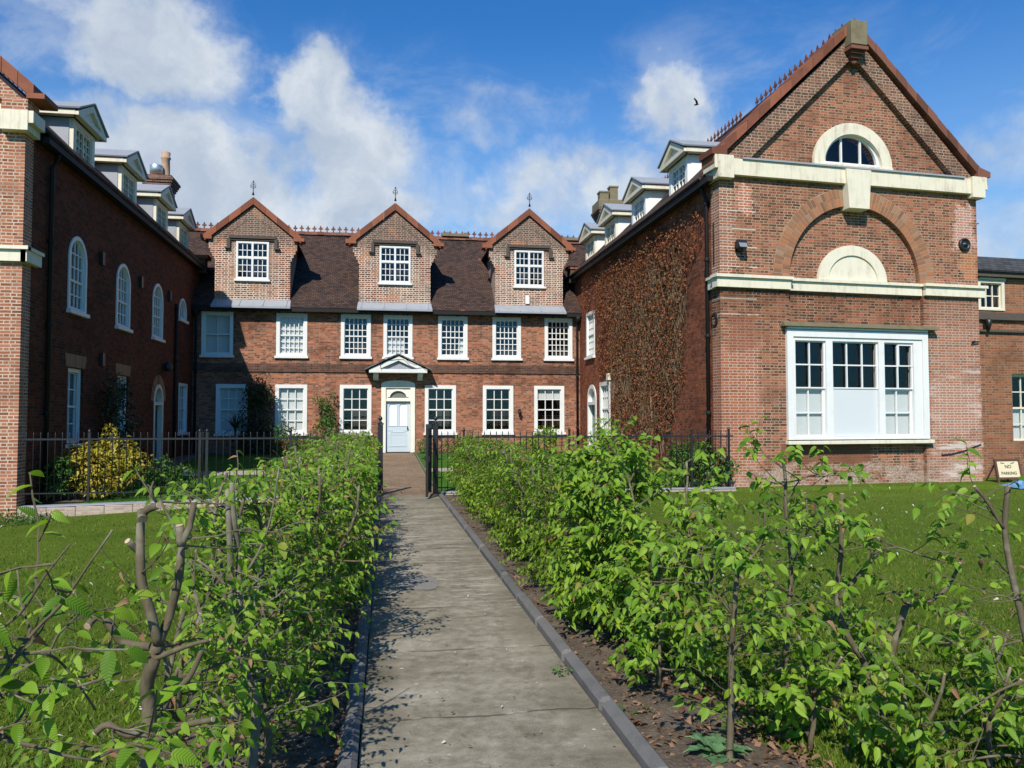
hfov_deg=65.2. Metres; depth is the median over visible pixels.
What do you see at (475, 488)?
hedge plant
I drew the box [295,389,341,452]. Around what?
climbing shrub
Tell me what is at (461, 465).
hedge plant
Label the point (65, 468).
green shrub
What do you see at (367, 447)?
hedge plant
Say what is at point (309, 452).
hedge plant
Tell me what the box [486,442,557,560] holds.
hedge plant
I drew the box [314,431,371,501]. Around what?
hedge plant
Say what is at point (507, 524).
hedge plant
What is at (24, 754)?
leaf litter
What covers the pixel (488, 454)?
hedge plant
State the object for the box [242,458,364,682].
hedge plant
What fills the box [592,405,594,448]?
door
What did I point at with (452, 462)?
hedge plant
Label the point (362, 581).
hedge plant
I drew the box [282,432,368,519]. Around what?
hedge plant
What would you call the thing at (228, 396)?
window
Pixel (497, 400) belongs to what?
window
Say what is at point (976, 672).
hedge plant
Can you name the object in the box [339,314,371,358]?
window
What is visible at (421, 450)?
box bush
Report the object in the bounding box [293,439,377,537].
hedge plant
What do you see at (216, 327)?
window
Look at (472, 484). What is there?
hedge plant
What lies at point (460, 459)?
hedge plant
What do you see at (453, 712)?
leaf litter
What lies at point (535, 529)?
hedge plant
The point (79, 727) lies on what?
grass
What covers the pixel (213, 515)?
hedge plant
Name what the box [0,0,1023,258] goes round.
sky
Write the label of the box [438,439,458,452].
box bush
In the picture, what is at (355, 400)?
window
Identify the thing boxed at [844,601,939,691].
hedge plant
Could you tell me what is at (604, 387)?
window
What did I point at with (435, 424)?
gate post
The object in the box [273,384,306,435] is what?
window
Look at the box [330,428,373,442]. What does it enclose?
hedge plant
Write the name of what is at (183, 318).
window
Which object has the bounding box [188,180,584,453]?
brick house
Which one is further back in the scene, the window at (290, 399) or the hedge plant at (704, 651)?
the window at (290, 399)
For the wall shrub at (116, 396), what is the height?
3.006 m
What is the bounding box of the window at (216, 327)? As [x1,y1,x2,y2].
[199,311,233,357]
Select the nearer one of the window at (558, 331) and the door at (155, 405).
the door at (155, 405)
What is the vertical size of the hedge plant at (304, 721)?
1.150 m
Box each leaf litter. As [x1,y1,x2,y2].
[0,593,224,766]
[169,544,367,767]
[392,530,615,765]
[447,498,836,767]
[669,552,1023,767]
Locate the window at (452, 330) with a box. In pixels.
[437,316,468,359]
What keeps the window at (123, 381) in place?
in the brick wing at (101, 269)
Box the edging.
[414,452,438,490]
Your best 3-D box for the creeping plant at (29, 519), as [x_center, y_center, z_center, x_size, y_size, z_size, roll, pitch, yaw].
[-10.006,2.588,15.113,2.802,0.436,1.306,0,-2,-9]
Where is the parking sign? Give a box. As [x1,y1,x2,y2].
[985,459,1021,482]
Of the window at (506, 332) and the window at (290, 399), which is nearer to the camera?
the window at (290, 399)
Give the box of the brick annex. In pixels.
[977,223,1023,477]
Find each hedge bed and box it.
[156,503,374,767]
[445,495,809,767]
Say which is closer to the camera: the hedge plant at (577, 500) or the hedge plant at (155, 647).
the hedge plant at (155, 647)
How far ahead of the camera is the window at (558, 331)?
32.91 m
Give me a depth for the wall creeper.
24.43 m
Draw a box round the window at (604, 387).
[597,381,610,437]
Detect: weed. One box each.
[550,661,572,676]
[617,703,652,714]
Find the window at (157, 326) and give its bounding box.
[151,284,165,342]
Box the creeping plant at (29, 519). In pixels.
[0,508,67,526]
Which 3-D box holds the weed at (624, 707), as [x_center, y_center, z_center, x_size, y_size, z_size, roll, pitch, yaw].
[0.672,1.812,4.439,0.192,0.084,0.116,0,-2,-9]
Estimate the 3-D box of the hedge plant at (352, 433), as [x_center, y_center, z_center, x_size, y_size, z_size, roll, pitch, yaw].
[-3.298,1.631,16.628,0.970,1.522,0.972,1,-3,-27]
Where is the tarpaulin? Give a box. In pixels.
[1001,480,1023,488]
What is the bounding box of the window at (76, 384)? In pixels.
[65,368,82,447]
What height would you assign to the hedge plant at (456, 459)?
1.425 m
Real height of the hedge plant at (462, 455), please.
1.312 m
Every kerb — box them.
[337,495,380,767]
[439,494,668,767]
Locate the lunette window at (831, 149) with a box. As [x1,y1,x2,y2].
[812,123,892,169]
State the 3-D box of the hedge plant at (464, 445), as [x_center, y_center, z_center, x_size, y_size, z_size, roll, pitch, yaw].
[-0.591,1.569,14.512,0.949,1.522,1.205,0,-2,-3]
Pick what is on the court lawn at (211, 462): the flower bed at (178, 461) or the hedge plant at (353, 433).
the flower bed at (178, 461)
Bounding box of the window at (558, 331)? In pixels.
[543,318,573,360]
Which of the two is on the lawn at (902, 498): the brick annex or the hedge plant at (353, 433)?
the brick annex
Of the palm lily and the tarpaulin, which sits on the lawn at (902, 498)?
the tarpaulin
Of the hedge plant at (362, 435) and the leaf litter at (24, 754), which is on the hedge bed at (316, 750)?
the hedge plant at (362, 435)
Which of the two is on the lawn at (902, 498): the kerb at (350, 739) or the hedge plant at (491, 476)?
the kerb at (350, 739)
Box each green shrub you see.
[38,454,80,500]
[133,453,197,493]
[271,417,308,454]
[515,425,559,453]
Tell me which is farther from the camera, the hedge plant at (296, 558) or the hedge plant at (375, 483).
the hedge plant at (375, 483)
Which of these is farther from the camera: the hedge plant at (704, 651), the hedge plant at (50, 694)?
the hedge plant at (704, 651)
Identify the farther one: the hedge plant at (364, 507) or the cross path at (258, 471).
the cross path at (258, 471)
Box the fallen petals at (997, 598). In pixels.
[651,486,1020,601]
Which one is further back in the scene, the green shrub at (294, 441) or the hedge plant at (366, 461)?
the green shrub at (294, 441)
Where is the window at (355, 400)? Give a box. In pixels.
[339,385,372,434]
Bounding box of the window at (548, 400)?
[533,386,565,434]
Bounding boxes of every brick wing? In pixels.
[0,56,211,520]
[563,18,990,486]
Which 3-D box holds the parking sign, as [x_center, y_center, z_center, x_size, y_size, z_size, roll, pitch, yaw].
[12.705,2.325,20.744,0.714,0.788,0.664,0,-2,-9]
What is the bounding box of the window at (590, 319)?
[584,310,594,359]
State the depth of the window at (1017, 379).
22.76 m
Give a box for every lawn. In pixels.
[0,452,1023,767]
[36,452,720,504]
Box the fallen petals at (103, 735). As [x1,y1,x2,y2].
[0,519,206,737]
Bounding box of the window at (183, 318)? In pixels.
[178,298,188,323]
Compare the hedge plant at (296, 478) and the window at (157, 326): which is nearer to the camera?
the hedge plant at (296, 478)
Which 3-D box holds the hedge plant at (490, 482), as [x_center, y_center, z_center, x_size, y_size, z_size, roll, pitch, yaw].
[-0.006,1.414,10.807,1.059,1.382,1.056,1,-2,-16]
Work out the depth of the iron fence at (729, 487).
18.12 m
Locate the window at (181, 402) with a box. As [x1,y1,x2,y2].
[177,383,188,434]
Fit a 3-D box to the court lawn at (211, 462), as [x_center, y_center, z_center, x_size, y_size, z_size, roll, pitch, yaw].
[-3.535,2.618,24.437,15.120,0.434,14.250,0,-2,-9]
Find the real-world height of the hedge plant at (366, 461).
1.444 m
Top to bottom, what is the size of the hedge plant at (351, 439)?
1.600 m
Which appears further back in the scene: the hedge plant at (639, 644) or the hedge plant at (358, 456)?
the hedge plant at (358, 456)
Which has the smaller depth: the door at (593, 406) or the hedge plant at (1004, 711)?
the hedge plant at (1004, 711)
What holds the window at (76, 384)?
in the brick wing at (101, 269)
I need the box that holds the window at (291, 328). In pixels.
[274,313,307,357]
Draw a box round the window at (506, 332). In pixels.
[491,317,522,360]
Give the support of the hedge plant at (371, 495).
on the hedge bed at (316, 750)
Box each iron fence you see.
[17,428,376,519]
[438,427,735,494]
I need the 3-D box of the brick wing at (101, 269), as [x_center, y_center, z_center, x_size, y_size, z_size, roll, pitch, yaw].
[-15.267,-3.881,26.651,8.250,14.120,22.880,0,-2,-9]
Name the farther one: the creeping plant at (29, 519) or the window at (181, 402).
the window at (181, 402)
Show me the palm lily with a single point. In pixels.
(235, 425)
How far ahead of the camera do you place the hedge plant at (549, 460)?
8.47 m
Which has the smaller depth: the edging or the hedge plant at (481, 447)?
the hedge plant at (481, 447)
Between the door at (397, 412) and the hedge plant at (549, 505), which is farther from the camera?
the door at (397, 412)
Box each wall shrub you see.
[94,368,149,479]
[229,371,284,454]
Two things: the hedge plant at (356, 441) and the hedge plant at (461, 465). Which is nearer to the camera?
the hedge plant at (356, 441)
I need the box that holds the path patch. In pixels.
[399,575,438,589]
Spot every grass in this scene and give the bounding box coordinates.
[0,504,282,767]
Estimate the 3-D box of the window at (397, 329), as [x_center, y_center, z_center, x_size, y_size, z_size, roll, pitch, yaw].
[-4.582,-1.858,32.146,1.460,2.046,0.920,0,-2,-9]
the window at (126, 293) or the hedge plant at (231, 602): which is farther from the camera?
the window at (126, 293)
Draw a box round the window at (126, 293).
[115,264,132,332]
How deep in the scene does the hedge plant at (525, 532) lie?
7.51 m
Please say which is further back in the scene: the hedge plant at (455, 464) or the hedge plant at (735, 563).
the hedge plant at (455, 464)
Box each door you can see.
[155,405,156,460]
[386,401,409,451]
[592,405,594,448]
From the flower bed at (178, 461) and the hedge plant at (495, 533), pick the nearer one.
the hedge plant at (495, 533)
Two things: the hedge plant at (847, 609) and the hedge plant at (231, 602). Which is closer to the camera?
the hedge plant at (231, 602)
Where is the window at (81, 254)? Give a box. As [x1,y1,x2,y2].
[66,236,89,318]
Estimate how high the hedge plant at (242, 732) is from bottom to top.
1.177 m
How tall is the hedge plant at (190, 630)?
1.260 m
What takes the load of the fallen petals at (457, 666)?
on the path at (483, 625)
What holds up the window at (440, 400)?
in the brick house
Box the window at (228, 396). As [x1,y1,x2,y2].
[213,384,247,435]
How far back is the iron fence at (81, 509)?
16.24 m
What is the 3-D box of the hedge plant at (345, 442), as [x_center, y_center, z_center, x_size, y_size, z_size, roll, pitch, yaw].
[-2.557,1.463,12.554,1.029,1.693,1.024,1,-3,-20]
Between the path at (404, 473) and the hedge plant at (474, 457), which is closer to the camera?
the hedge plant at (474, 457)
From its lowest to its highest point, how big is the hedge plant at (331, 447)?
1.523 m
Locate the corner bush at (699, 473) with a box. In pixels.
[660,437,739,486]
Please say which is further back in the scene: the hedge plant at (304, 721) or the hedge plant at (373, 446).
the hedge plant at (373, 446)
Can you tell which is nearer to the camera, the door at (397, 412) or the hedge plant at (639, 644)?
the hedge plant at (639, 644)
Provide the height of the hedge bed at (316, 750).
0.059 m
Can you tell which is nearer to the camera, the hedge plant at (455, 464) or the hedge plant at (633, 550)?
the hedge plant at (633, 550)
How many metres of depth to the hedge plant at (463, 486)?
13.32 m
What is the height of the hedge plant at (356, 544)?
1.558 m
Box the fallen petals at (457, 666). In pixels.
[391,524,584,763]
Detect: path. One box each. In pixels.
[182,468,530,475]
[359,495,640,767]
[383,453,436,494]
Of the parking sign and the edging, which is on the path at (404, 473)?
the edging
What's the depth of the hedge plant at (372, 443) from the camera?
13.08 m
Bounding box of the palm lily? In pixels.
[221,413,252,454]
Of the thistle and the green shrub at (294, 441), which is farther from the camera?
the green shrub at (294, 441)
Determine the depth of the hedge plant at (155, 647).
1.91 m
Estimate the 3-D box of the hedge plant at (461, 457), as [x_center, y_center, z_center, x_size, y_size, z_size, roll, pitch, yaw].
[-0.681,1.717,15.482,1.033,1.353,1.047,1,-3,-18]
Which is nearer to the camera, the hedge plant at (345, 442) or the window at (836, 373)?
the hedge plant at (345, 442)
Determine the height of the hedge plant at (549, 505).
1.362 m
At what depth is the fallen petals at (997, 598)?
11.28 m
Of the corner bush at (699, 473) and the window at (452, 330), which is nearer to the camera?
the corner bush at (699, 473)
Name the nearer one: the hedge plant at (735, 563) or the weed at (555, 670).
the hedge plant at (735, 563)
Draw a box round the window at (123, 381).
[117,376,125,447]
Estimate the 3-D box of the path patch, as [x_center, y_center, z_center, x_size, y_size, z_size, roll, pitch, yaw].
[-0.924,1.962,7.934,0.387,0.001,0.731,0,-2,-9]
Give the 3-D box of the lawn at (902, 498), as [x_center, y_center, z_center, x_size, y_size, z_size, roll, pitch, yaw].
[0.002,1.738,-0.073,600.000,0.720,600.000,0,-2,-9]
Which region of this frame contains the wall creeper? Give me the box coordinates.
[581,201,703,469]
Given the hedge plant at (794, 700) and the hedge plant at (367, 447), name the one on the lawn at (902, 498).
the hedge plant at (794, 700)
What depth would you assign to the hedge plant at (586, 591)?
5.79 m
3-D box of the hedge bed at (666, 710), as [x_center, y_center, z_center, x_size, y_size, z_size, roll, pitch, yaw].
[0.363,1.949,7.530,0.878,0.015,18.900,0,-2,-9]
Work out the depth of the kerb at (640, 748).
5.00 m
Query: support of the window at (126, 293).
in the brick wing at (101, 269)
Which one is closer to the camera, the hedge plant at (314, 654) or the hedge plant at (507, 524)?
the hedge plant at (314, 654)
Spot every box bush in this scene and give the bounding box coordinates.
[416,437,432,453]
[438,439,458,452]
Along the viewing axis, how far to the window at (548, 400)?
32.78 m
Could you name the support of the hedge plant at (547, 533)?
on the hedge bed at (666, 710)
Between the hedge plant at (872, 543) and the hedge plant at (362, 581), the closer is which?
the hedge plant at (872, 543)
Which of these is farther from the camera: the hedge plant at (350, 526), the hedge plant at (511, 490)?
the hedge plant at (511, 490)
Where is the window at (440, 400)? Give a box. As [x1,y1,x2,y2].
[423,385,456,434]
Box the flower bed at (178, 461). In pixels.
[38,451,572,503]
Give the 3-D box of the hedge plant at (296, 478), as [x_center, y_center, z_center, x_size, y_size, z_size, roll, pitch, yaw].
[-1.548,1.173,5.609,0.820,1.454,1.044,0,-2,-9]
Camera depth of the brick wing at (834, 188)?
20.41 m
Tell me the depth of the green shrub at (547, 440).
30.23 m
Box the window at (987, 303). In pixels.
[978,279,1004,310]
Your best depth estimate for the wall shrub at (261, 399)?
30.10 m
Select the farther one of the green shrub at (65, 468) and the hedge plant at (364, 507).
the green shrub at (65, 468)
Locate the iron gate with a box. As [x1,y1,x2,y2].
[421,424,431,496]
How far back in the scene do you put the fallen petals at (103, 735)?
5.20 m
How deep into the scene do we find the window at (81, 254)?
19.15 m
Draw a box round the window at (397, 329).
[382,315,413,359]
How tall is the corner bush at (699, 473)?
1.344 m
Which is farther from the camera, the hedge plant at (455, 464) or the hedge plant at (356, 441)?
the hedge plant at (455, 464)
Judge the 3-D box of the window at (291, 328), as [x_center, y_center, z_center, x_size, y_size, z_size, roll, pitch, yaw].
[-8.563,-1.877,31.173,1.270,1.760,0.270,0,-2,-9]
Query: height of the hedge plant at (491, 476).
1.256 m
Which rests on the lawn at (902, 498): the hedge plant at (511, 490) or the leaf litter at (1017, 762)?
the leaf litter at (1017, 762)
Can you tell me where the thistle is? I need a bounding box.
[683,733,755,766]
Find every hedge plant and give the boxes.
[0,466,302,767]
[0,470,200,767]
[11,527,279,767]
[37,585,302,767]
[143,467,309,763]
[145,450,368,767]
[155,539,342,767]
[197,455,341,713]
[225,474,358,723]
[236,447,350,642]
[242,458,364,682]
[243,449,368,605]
[245,456,401,674]
[268,444,379,570]
[275,446,377,591]
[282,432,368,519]
[284,445,385,609]
[285,441,375,582]
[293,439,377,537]
[299,433,382,524]
[302,439,379,538]
[306,424,375,518]
[311,434,379,533]
[312,438,379,549]
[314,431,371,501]
[319,429,379,522]
[320,442,369,536]
[325,429,376,489]
[327,428,377,501]
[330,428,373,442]
[333,428,378,450]
[334,438,377,524]
[338,427,377,469]
[437,432,486,494]
[442,435,482,486]
[445,446,464,500]
[448,432,485,506]
[453,439,495,491]
[454,430,502,506]
[454,434,494,505]
[455,434,517,503]
[455,441,495,513]
[465,433,529,522]
[465,438,513,519]
[465,443,533,528]
[466,439,520,524]
[467,440,526,527]
[471,452,523,499]
[474,442,550,531]
[479,465,544,541]
[482,463,548,559]
[483,449,555,543]
[485,434,551,562]
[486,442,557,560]
[498,448,575,568]
[508,447,598,590]
[511,447,592,563]
[516,462,603,586]
[531,471,636,615]
[535,428,654,631]
[542,405,696,643]
[584,435,731,665]
[608,519,722,691]
[631,485,876,759]
[633,476,749,681]
[698,416,881,737]
[724,628,902,767]
[766,493,1023,728]
[782,590,884,687]
[832,628,987,767]
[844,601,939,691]
[895,628,1023,767]
[900,438,1023,766]
[912,611,1023,740]
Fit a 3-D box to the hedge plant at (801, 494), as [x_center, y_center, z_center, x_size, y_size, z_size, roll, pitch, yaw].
[1.548,1.052,4.443,0.878,1.747,0.798,0,-2,-9]
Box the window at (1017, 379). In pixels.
[1012,374,1023,440]
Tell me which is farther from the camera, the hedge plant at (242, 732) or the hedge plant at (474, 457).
the hedge plant at (474, 457)
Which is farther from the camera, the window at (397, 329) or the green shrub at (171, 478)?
the window at (397, 329)
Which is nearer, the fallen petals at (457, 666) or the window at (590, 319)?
the fallen petals at (457, 666)
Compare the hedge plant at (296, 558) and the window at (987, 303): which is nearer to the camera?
the hedge plant at (296, 558)
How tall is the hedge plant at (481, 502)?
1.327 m
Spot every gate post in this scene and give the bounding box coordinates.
[375,416,383,494]
[432,416,442,494]
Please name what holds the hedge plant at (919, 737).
on the lawn at (902, 498)
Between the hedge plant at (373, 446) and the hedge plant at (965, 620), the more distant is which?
the hedge plant at (373, 446)
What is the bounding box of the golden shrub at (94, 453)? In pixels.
[60,423,157,498]
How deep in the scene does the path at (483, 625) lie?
5.09 m
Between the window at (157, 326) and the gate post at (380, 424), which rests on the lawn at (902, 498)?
the gate post at (380, 424)
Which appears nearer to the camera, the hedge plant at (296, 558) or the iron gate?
the hedge plant at (296, 558)
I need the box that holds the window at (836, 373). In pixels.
[780,321,939,444]
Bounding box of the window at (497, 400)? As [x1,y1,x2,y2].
[482,386,513,434]
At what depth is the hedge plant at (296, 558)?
4.59 m
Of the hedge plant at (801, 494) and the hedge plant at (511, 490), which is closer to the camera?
the hedge plant at (801, 494)

